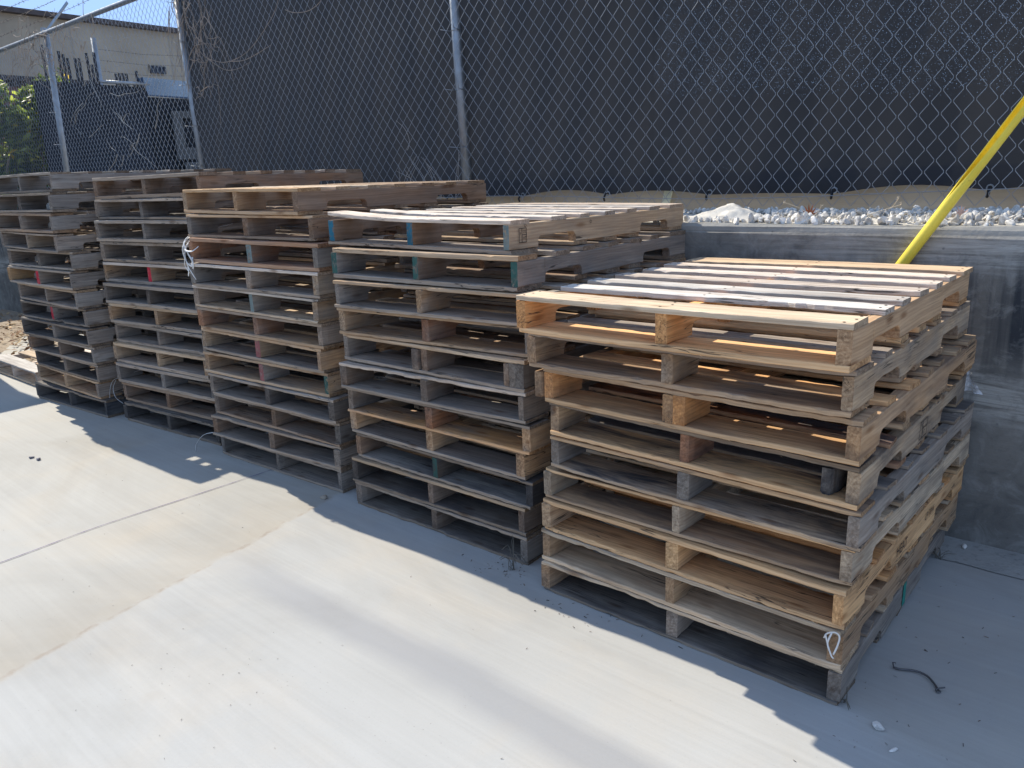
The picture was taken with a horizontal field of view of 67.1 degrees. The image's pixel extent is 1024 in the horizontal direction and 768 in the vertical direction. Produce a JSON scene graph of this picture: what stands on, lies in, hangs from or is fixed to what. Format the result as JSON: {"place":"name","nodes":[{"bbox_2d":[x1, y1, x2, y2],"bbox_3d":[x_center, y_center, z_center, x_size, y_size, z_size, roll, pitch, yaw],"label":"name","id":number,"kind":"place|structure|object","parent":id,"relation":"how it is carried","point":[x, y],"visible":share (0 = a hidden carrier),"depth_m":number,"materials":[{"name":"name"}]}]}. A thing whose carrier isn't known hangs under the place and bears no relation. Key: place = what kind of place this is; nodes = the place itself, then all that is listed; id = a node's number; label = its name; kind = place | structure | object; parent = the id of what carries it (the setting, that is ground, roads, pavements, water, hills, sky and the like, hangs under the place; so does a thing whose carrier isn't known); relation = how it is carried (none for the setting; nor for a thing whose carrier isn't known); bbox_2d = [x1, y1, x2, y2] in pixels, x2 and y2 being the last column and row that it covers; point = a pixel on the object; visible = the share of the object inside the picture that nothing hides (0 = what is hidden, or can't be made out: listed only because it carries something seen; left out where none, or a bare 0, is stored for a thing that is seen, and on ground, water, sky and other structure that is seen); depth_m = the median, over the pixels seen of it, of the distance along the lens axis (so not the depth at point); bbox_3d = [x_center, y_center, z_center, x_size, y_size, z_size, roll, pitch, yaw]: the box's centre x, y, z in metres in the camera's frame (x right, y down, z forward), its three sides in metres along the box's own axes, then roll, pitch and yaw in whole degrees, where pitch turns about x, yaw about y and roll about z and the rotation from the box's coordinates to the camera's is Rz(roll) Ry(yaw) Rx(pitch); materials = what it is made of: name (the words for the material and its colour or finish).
{"place":"outdoors","nodes":[
{"label":"outdoors","id":0,"kind":"place"},
{"bbox_2d":[0,309,57,361],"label":"dirt ground","id":1,"kind":"structure","parent":0,"point":[5,344],"depth_m":8.45,"materials":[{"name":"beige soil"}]},
{"bbox_2d":[0,349,115,385],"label":"concrete curb","id":2,"kind":"object","parent":1,"relation":"on","point":[18,366],"visible":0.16,"depth_m":6.29,"materials":[{"name":"grey concrete"}]},
{"bbox_2d":[0,0,1007,83],"label":"sky","id":3,"kind":"structure","parent":0,"point":[89,6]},
{"bbox_2d":[0,337,1023,767],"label":"concrete slab","id":4,"kind":"structure","parent":0,"point":[296,623],"depth_m":2.44,"materials":[{"name":"grey concrete"}]},
{"bbox_2d":[35,371,157,417],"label":"wood pallet","id":5,"kind":"object","parent":4,"relation":"on","point":[110,407],"visible":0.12,"depth_m":5.36,"materials":[{"name":"brown wood"}]},
{"bbox_2d":[35,363,154,398],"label":"wood pallet","id":6,"kind":"object","parent":5,"relation":"on","point":[98,390],"visible":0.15,"depth_m":5.34,"materials":[{"name":"brown wood"}]},
{"bbox_2d":[35,345,154,382],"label":"wood pallet","id":7,"kind":"object","parent":6,"relation":"on","point":[106,372],"visible":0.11,"depth_m":5.31,"materials":[{"name":"brown wood"}]},
{"bbox_2d":[27,330,155,364],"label":"wood pallet","id":8,"kind":"object","parent":7,"relation":"on","point":[100,355],"visible":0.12,"depth_m":5.25,"materials":[{"name":"brown wood"}]},
{"bbox_2d":[21,307,156,346],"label":"wood pallet","id":9,"kind":"object","parent":8,"relation":"on","point":[102,335],"visible":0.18,"depth_m":5.20,"materials":[{"name":"brown wood"}]},
{"bbox_2d":[20,289,153,327],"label":"wood pallet","id":10,"kind":"object","parent":9,"relation":"on","point":[96,316],"visible":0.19,"depth_m":5.21,"materials":[{"name":"brown wood"}]},
{"bbox_2d":[17,277,146,309],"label":"wood pallet","id":11,"kind":"object","parent":10,"relation":"on","point":[89,298],"visible":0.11,"depth_m":5.16,"materials":[{"name":"brown wood"}]},
{"bbox_2d":[7,260,147,289],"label":"wood pallet","id":12,"kind":"object","parent":11,"relation":"on","point":[79,279],"visible":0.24,"depth_m":5.14,"materials":[{"name":"brown wood"}]},
{"bbox_2d":[7,244,144,270],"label":"wood pallet","id":13,"kind":"object","parent":12,"relation":"on","point":[88,256],"visible":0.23,"depth_m":5.12,"materials":[{"name":"brown wood"}]},
{"bbox_2d":[0,228,179,252],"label":"wood pallet","id":14,"kind":"object","parent":13,"relation":"on","point":[67,242],"visible":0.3,"depth_m":5.07,"materials":[{"name":"brown wood"}]},
{"bbox_2d":[0,208,179,233],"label":"wood pallet","id":15,"kind":"object","parent":14,"relation":"on","point":[60,222],"visible":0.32,"depth_m":5.01,"materials":[{"name":"brown wood"}]},
{"bbox_2d":[0,189,182,212],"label":"wood pallet","id":16,"kind":"object","parent":15,"relation":"on","point":[58,202],"visible":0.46,"depth_m":4.99,"materials":[{"name":"brown wood"}]},
{"bbox_2d":[0,168,231,193],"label":"wood pallet","id":17,"kind":"object","parent":16,"relation":"on","point":[54,181],"visible":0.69,"depth_m":5.00,"materials":[{"name":"brown wood"}]},
{"bbox_2d":[0,469,271,562],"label":"joint","id":18,"kind":"object","parent":4,"relation":"on","point":[131,515],"visible":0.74,"depth_m":3.54,"materials":[{"name":"grey concrete"}]},
{"bbox_2d":[123,392,268,445],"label":"wood pallet","id":19,"kind":"object","parent":4,"relation":"on","point":[183,424],"visible":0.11,"depth_m":4.76,"materials":[{"name":"wood"}]},
{"bbox_2d":[122,373,247,419],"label":"wood pallet","id":20,"kind":"object","parent":19,"relation":"on","point":[178,402],"visible":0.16,"depth_m":4.80,"materials":[{"name":"brown wood"}]},
{"bbox_2d":[116,354,250,400],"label":"wood pallet","id":21,"kind":"object","parent":20,"relation":"on","point":[167,381],"visible":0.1,"depth_m":4.76,"materials":[{"name":"brown wood"}]},
{"bbox_2d":[109,370,138,403],"bbox_3d":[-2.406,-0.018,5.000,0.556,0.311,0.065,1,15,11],"label":"plastic strap","id":22,"kind":"object","parent":21,"relation":"hanging from","point":[113,389],"visible":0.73,"depth_m":5.08,"materials":[{"name":"grey plastic"}]},
{"bbox_2d":[113,334,294,379],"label":"wood pallet","id":23,"kind":"object","parent":21,"relation":"on","point":[164,360],"visible":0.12,"depth_m":4.73,"materials":[{"name":"wood"}]},
{"bbox_2d":[115,314,339,355],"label":"wood pallet","id":24,"kind":"object","parent":23,"relation":"on","point":[169,339],"visible":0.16,"depth_m":4.74,"materials":[{"name":"brown wood"}]},
{"bbox_2d":[108,296,252,333],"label":"wood pallet","id":25,"kind":"object","parent":24,"relation":"on","point":[162,319],"visible":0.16,"depth_m":4.71,"materials":[{"name":"wood"}]},
{"bbox_2d":[103,271,248,313],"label":"wood pallet","id":26,"kind":"object","parent":25,"relation":"on","point":[160,297],"visible":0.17,"depth_m":4.63,"materials":[{"name":"brown wood"}]},
{"bbox_2d":[103,255,245,287],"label":"wood pallet","id":27,"kind":"object","parent":26,"relation":"on","point":[162,275],"visible":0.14,"depth_m":4.67,"materials":[{"name":"brown wood"}]},
{"bbox_2d":[100,241,246,265],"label":"wood pallet","id":28,"kind":"object","parent":27,"relation":"on","point":[160,253],"visible":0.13,"depth_m":4.62,"materials":[{"name":"brown wood"}]},
{"bbox_2d":[94,219,307,243],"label":"wood pallet","id":29,"kind":"object","parent":28,"relation":"on","point":[153,230],"visible":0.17,"depth_m":4.58,"materials":[{"name":"wood"}]},
{"bbox_2d":[94,197,279,219],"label":"wood pallet","id":30,"kind":"object","parent":29,"relation":"on","point":[160,208],"visible":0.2,"depth_m":4.56,"materials":[{"name":"brown wood"}]},
{"bbox_2d":[92,169,362,199],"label":"wood pallet","id":31,"kind":"object","parent":30,"relation":"on","point":[167,185],"visible":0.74,"depth_m":4.58,"materials":[{"name":"brown wood"}]},
{"bbox_2d":[221,428,418,492],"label":"wood pallet","id":32,"kind":"object","parent":4,"relation":"on","point":[342,481],"visible":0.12,"depth_m":4.01,"materials":[{"name":"brown wood"}]},
{"bbox_2d":[211,404,417,469],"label":"wood pallet","id":33,"kind":"object","parent":32,"relation":"on","point":[276,440],"visible":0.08,"depth_m":3.97,"materials":[{"name":"brown wood"}]},
{"bbox_2d":[214,384,421,446],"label":"wood pallet","id":34,"kind":"object","parent":33,"relation":"on","point":[341,434],"visible":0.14,"depth_m":3.95,"materials":[{"name":"brown wood"}]},
{"bbox_2d":[208,354,410,423],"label":"wood pallet","id":35,"kind":"object","parent":34,"relation":"on","point":[335,411],"visible":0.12,"depth_m":3.89,"materials":[{"name":"brown wood"}]},
{"bbox_2d":[203,326,388,397],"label":"wood pallet","id":36,"kind":"object","parent":35,"relation":"on","point":[271,374],"visible":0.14,"depth_m":3.91,"materials":[{"name":"brown wood"}]},
{"bbox_2d":[201,319,472,373],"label":"wood pallet","id":37,"kind":"object","parent":36,"relation":"on","point":[272,352],"visible":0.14,"depth_m":3.86,"materials":[{"name":"brown wood"}]},
{"bbox_2d":[197,298,408,349],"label":"wood pallet","id":38,"kind":"object","parent":37,"relation":"on","point":[272,328],"visible":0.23,"depth_m":3.81,"materials":[{"name":"brown wood"}]},
{"bbox_2d":[192,274,482,323],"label":"wood pallet","id":39,"kind":"object","parent":38,"relation":"on","point":[325,310],"visible":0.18,"depth_m":3.78,"materials":[{"name":"brown wood"}]},
{"bbox_2d":[189,255,403,298],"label":"wood pallet","id":40,"kind":"object","parent":39,"relation":"on","point":[262,280],"visible":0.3,"depth_m":3.73,"materials":[{"name":"wood"}]},
{"bbox_2d":[188,231,406,271],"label":"wood pallet","id":41,"kind":"object","parent":40,"relation":"on","point":[262,253],"visible":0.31,"depth_m":3.69,"materials":[{"name":"brown wood"}]},
{"bbox_2d":[186,202,488,240],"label":"wood pallet","id":42,"kind":"object","parent":41,"relation":"on","point":[254,226],"visible":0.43,"depth_m":3.76,"materials":[{"name":"brown wood"}]},
{"bbox_2d":[182,224,230,279],"bbox_3d":[-1.558,-0.699,4.066,0.166,0.263,0.319,10,19,37],"label":"plastic strap","id":43,"kind":"object","parent":42,"relation":"hanging from","point":[184,247],"visible":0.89,"depth_m":3.98,"materials":[{"name":"white plastic"}]},
{"bbox_2d":[182,180,485,214],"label":"wood pallet","id":44,"kind":"object","parent":42,"relation":"on","point":[300,199],"visible":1,"depth_m":3.79,"materials":[{"name":"brown wood"}]},
{"bbox_2d":[355,456,605,564],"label":"wood pallet","id":45,"kind":"object","parent":4,"relation":"on","point":[491,538],"visible":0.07,"depth_m":3.25,"materials":[{"name":"wood"}]},
{"bbox_2d":[352,444,583,536],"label":"wood pallet","id":46,"kind":"object","parent":45,"relation":"on","point":[525,522],"visible":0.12,"depth_m":3.23,"materials":[{"name":"brown wood"}]},
{"bbox_2d":[356,410,606,509],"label":"wood pallet","id":47,"kind":"object","parent":46,"relation":"on","point":[531,495],"visible":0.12,"depth_m":3.19,"materials":[{"name":"brown wood"}]},
{"bbox_2d":[350,398,550,479],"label":"wood pallet","id":48,"kind":"object","parent":47,"relation":"on","point":[523,466],"visible":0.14,"depth_m":3.17,"materials":[{"name":"brown wood"}]},
{"bbox_2d":[346,356,638,454],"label":"wood pallet","id":49,"kind":"object","parent":48,"relation":"on","point":[533,437],"visible":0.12,"depth_m":3.09,"materials":[{"name":"brown wood"}]},
{"bbox_2d":[339,330,660,424],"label":"wood pallet","id":50,"kind":"object","parent":49,"relation":"on","point":[435,391],"visible":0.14,"depth_m":3.05,"materials":[{"name":"brown wood"}]},
{"bbox_2d":[343,321,608,392],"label":"wood pallet","id":51,"kind":"object","parent":50,"relation":"on","point":[518,375],"visible":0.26,"depth_m":3.02,"materials":[{"name":"brown wood"}]},
{"bbox_2d":[337,281,646,357],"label":"wood pallet","id":52,"kind":"object","parent":51,"relation":"on","point":[434,332],"visible":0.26,"depth_m":3.06,"materials":[{"name":"brown wood"}]},
{"bbox_2d":[333,258,685,325],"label":"wood pallet","id":53,"kind":"object","parent":52,"relation":"on","point":[433,301],"visible":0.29,"depth_m":3.02,"materials":[{"name":"wood"}]},
{"bbox_2d":[331,230,685,291],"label":"wood pallet","id":54,"kind":"object","parent":53,"relation":"on","point":[528,271],"visible":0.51,"depth_m":3.02,"materials":[{"name":"brown wood"}]},
{"bbox_2d":[328,203,683,254],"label":"wood pallet","id":55,"kind":"object","parent":54,"relation":"on","point":[517,228],"visible":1,"depth_m":3.12,"materials":[{"name":"brown wood"}]},
{"bbox_2d":[0,222,1023,553],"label":"retaining wall","id":56,"kind":"structure","parent":4,"relation":"on","point":[990,504],"depth_m":2.89,"materials":[{"name":"concrete"}]},
{"bbox_2d":[615,205,1023,226],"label":"gravel","id":57,"kind":"structure","parent":56,"relation":"on","point":[974,216],"depth_m":3.13,"materials":[{"name":"white gravel"}]},
{"bbox_2d":[397,122,459,198],"bbox_3d":[-0.548,-1.447,5.065,0.650,0.584,0.088,11,20,40],"label":"dry weed","id":58,"kind":"object","parent":57,"relation":"on","point":[427,166],"visible":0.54,"depth_m":5.08,"materials":[{"name":"brown plant"}]},
{"bbox_2d":[662,191,672,202],"bbox_3d":[0.820,-0.918,4.172,0.044,0.275,0.012,23,27,33],"label":"marker stake","id":59,"kind":"object","parent":57,"relation":"on","point":[668,196],"depth_m":4.13,"materials":[{"name":"white wood"}]},
{"bbox_2d":[691,203,763,221],"bbox_3d":[0.983,-0.793,3.580,0.600,0.090,0.289,10,19,37],"label":"sand heap","id":60,"kind":"object","parent":57,"relation":"on","point":[731,210],"visible":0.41,"depth_m":3.49,"materials":[{"name":"white sand"}]},
{"bbox_2d":[803,205,816,214],"bbox_3d":[1.251,-0.733,3.245,0.059,0.054,0.012,3,4,25],"label":"dry leaf","id":61,"kind":"object","parent":57,"relation":"on","point":[809,210],"visible":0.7,"depth_m":3.25,"materials":[{"name":"brown plant"}]},
{"bbox_2d":[867,196,901,215],"bbox_3d":[1.468,-0.703,3.058,0.136,0.079,0.028,10,19,37],"label":"dry weed","id":62,"kind":"object","parent":57,"relation":"on","point":[887,208],"visible":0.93,"depth_m":3.05,"materials":[{"name":"plant"}]},
{"bbox_2d":[956,206,968,215],"bbox_3d":[1.687,-0.652,2.896,0.050,0.045,0.012,9,4,7],"label":"dry leaf","id":63,"kind":"object","parent":57,"relation":"on","point":[960,212],"visible":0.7,"depth_m":2.90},
{"bbox_2d":[499,534,526,569],"bbox_3d":[0.008,0.642,2.918,0.147,0.124,0.055,13,21,43],"label":"dead weed","id":64,"kind":"object","parent":4,"relation":"on","point":[513,561],"visible":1,"depth_m":2.92,"materials":[{"name":"brown plant"}]},
{"bbox_2d":[79,334,1023,579],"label":"footing strip","id":65,"kind":"object","parent":4,"relation":"on","point":[995,559],"visible":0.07,"depth_m":2.89,"materials":[{"name":"concrete"}]},
{"bbox_2d":[933,548,952,558],"bbox_3d":[1.592,0.629,2.904,0.136,0.045,0.052,4,16,21],"label":"dead weed","id":66,"kind":"object","parent":65,"relation":"on","point":[937,556],"visible":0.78,"depth_m":2.89,"materials":[{"name":"brown plant"}]},
{"bbox_2d":[895,96,1023,263],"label":"yellow pole","id":67,"kind":"object","parent":65,"relation":"on","point":[1014,118],"visible":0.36,"depth_m":2.72,"materials":[{"name":"plastic"}]},
{"bbox_2d":[112,480,1014,761],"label":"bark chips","id":68,"kind":"object","parent":4,"relation":"on","point":[610,616],"visible":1,"depth_m":2.57,"materials":[{"name":"brown wood"}]},
{"bbox_2d":[541,523,944,705],"bbox_3d":[0.896,0.625,2.886,1.049,0.118,1.229,11,20,39],"label":"wood pallet","id":69,"kind":"object","parent":4,"relation":"on","point":[827,684],"visible":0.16,"depth_m":2.43,"materials":[{"name":"brown wood"}]},
{"bbox_2d":[541,493,957,669],"bbox_3d":[0.902,0.514,2.847,1.055,0.124,1.226,11,20,41],"label":"wood pallet","id":70,"kind":"object","parent":69,"relation":"on","point":[802,637],"visible":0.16,"depth_m":2.41,"materials":[{"name":"brown wood"}]},
{"bbox_2d":[542,461,965,629],"bbox_3d":[0.900,0.399,2.804,1.047,0.120,1.227,11,20,41],"label":"wood pallet","id":71,"kind":"object","parent":70,"relation":"on","point":[684,558],"visible":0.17,"depth_m":2.36,"materials":[{"name":"brown wood"}]},
{"bbox_2d":[543,431,969,585],"bbox_3d":[0.906,0.281,2.783,1.058,0.114,1.229,10,19,41],"label":"wood pallet","id":72,"kind":"object","parent":71,"relation":"on","point":[847,567],"visible":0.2,"depth_m":2.39,"materials":[{"name":"brown wood"}]},
{"bbox_2d":[550,400,973,552],"bbox_3d":[0.909,0.170,2.725,1.019,0.116,1.230,12,20,40],"label":"wood pallet","id":73,"kind":"object","parent":72,"relation":"on","point":[857,532],"visible":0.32,"depth_m":2.30,"materials":[{"name":"brown wood"}]},
{"bbox_2d":[549,362,966,510],"bbox_3d":[0.897,0.055,2.700,1.001,0.119,1.226,12,20,39],"label":"wood pallet","id":74,"kind":"object","parent":73,"relation":"on","point":[850,487],"visible":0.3,"depth_m":2.27,"materials":[{"name":"brown wood"}]},
{"bbox_2d":[535,334,976,466],"bbox_3d":[0.866,-0.059,2.647,1.034,0.122,1.229,11,20,40],"label":"wood pallet","id":75,"kind":"object","parent":74,"relation":"on","point":[902,403],"visible":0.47,"depth_m":2.23,"materials":[{"name":"brown wood"}]},
{"bbox_2d":[527,299,969,417],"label":"wood pallet","id":76,"kind":"object","parent":75,"relation":"on","point":[893,362],"visible":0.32,"depth_m":2.21,"materials":[{"name":"brown wood"}]},
{"bbox_2d":[516,257,972,372],"bbox_3d":[0.799,-0.284,2.557,1.034,0.124,1.230,10,19,40],"label":"wood pallet","id":77,"kind":"object","parent":76,"relation":"on","point":[884,302],"visible":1,"depth_m":2.29,"materials":[{"name":"beige wood"}]},
{"bbox_2d":[823,632,839,658],"bbox_3d":[0.857,0.699,2.075,0.045,0.082,0.008,10,19,37],"label":"plastic strap","id":78,"kind":"object","parent":70,"relation":"hanging from","point":[829,637],"visible":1,"depth_m":2.07,"materials":[{"name":"white plastic"}]},
{"bbox_2d":[842,686,850,709],"bbox_3d":[0.929,0.869,2.136,0.076,0.029,0.059,-12,18,-34],"label":"dead weed","id":79,"kind":"object","parent":4,"relation":"on","point":[846,701],"visible":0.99,"depth_m":2.13,"materials":[{"name":"brown plant"}]},
{"bbox_2d":[872,721,884,730],"bbox_3d":[0.964,0.901,2.037,0.022,0.014,0.034,-4,15,-8],"label":"stone","id":80,"kind":"object","parent":4,"relation":"on","point":[877,725],"visible":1,"depth_m":2.03,"materials":[{"name":"white stone"}]},
{"bbox_2d":[892,662,944,692],"bbox_3d":[1.174,0.839,2.227,0.045,0.018,0.150,-11,17,-29],"label":"bent wire","id":81,"kind":"object","parent":4,"relation":"on","point":[922,673],"visible":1,"depth_m":2.24,"materials":[{"name":"black metal"}]},
{"label":"upper ground","id":82,"kind":"structure","parent":0,"visible":0},
{"bbox_2d":[0,66,69,209],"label":"ivy shrub","id":83,"kind":"object","parent":82,"relation":"on","point":[32,130],"visible":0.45,"depth_m":10.32,"materials":[{"name":"green plant"}]},
{"bbox_2d":[0,74,96,192],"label":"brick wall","id":84,"kind":"structure","parent":82,"relation":"on","point":[12,85],"depth_m":11.57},
{"bbox_2d":[0,5,185,98],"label":"building","id":85,"kind":"structure","parent":82,"relation":"on","point":[10,25],"depth_m":16.95,"materials":[{"name":"beige paint"}]},
{"bbox_2d":[148,65,165,73],"bbox_3d":[-8.296,-7.352,18.073,0.095,0.160,0.390,10,19,37],"label":"vent window","id":86,"kind":"structure","parent":85,"relation":"in","point":[157,67],"depth_m":18.05,"materials":[{"name":"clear glass"}]},
{"bbox_2d":[32,38,180,191],"bbox_3d":[-5.498,-3.682,11.017,0.192,2.285,2.280,10,19,37],"label":"screened side fence","id":87,"kind":"object","parent":82,"relation":"on","point":[97,132],"visible":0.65,"depth_m":10.66,"materials":[{"name":"metal"}]},
{"bbox_2d":[137,77,198,169],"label":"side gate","id":88,"kind":"structure","parent":87,"relation":"attached to","point":[179,136],"depth_m":11.45,"materials":[{"name":"grey metal"}]},
{"bbox_2d":[0,0,1023,208],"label":"chain link fence","id":89,"kind":"object","parent":82,"relation":"on","point":[459,74],"visible":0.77,"depth_m":4.82,"materials":[{"name":"metal"}]},
{"bbox_2d":[0,8,96,111],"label":"dry vine","id":90,"kind":"object","parent":89,"relation":"attached to","point":[46,52],"visible":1,"depth_m":8.41,"materials":[{"name":"brown plant"}]},
{"bbox_2d":[71,32,175,169],"bbox_3d":[-3.838,-2.647,7.550,2.522,1.502,0.037,11,20,39],"label":"dry vine","id":91,"kind":"object","parent":89,"relation":"attached to","point":[120,95],"visible":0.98,"depth_m":7.48,"materials":[{"name":"brown plant"}]},
{"bbox_2d":[163,0,233,124],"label":"dry vine","id":92,"kind":"object","parent":89,"relation":"attached to","point":[194,30],"visible":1,"depth_m":6.42,"materials":[{"name":"brown plant"}]},
{"bbox_2d":[182,1,277,70],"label":"dry vine","id":93,"kind":"object","parent":89,"relation":"attached to","point":[238,57],"visible":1,"depth_m":6.12,"materials":[{"name":"plant"}]},
{"bbox_2d":[285,0,320,12],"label":"dry vine","id":94,"kind":"object","parent":89,"relation":"attached to","point":[304,11],"visible":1,"depth_m":5.46,"materials":[{"name":"plant"}]},
{"bbox_2d":[181,0,1023,201],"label":"privacy screen","id":95,"kind":"object","parent":89,"relation":"attached to","point":[1011,95],"visible":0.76,"depth_m":4.05,"materials":[{"name":"fabric"}]},
{"bbox_2d":[46,185,1023,210],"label":"concrete curb","id":96,"kind":"structure","parent":82,"relation":"on","point":[974,196],"depth_m":3.68,"materials":[{"name":"beige concrete"}]}
]}

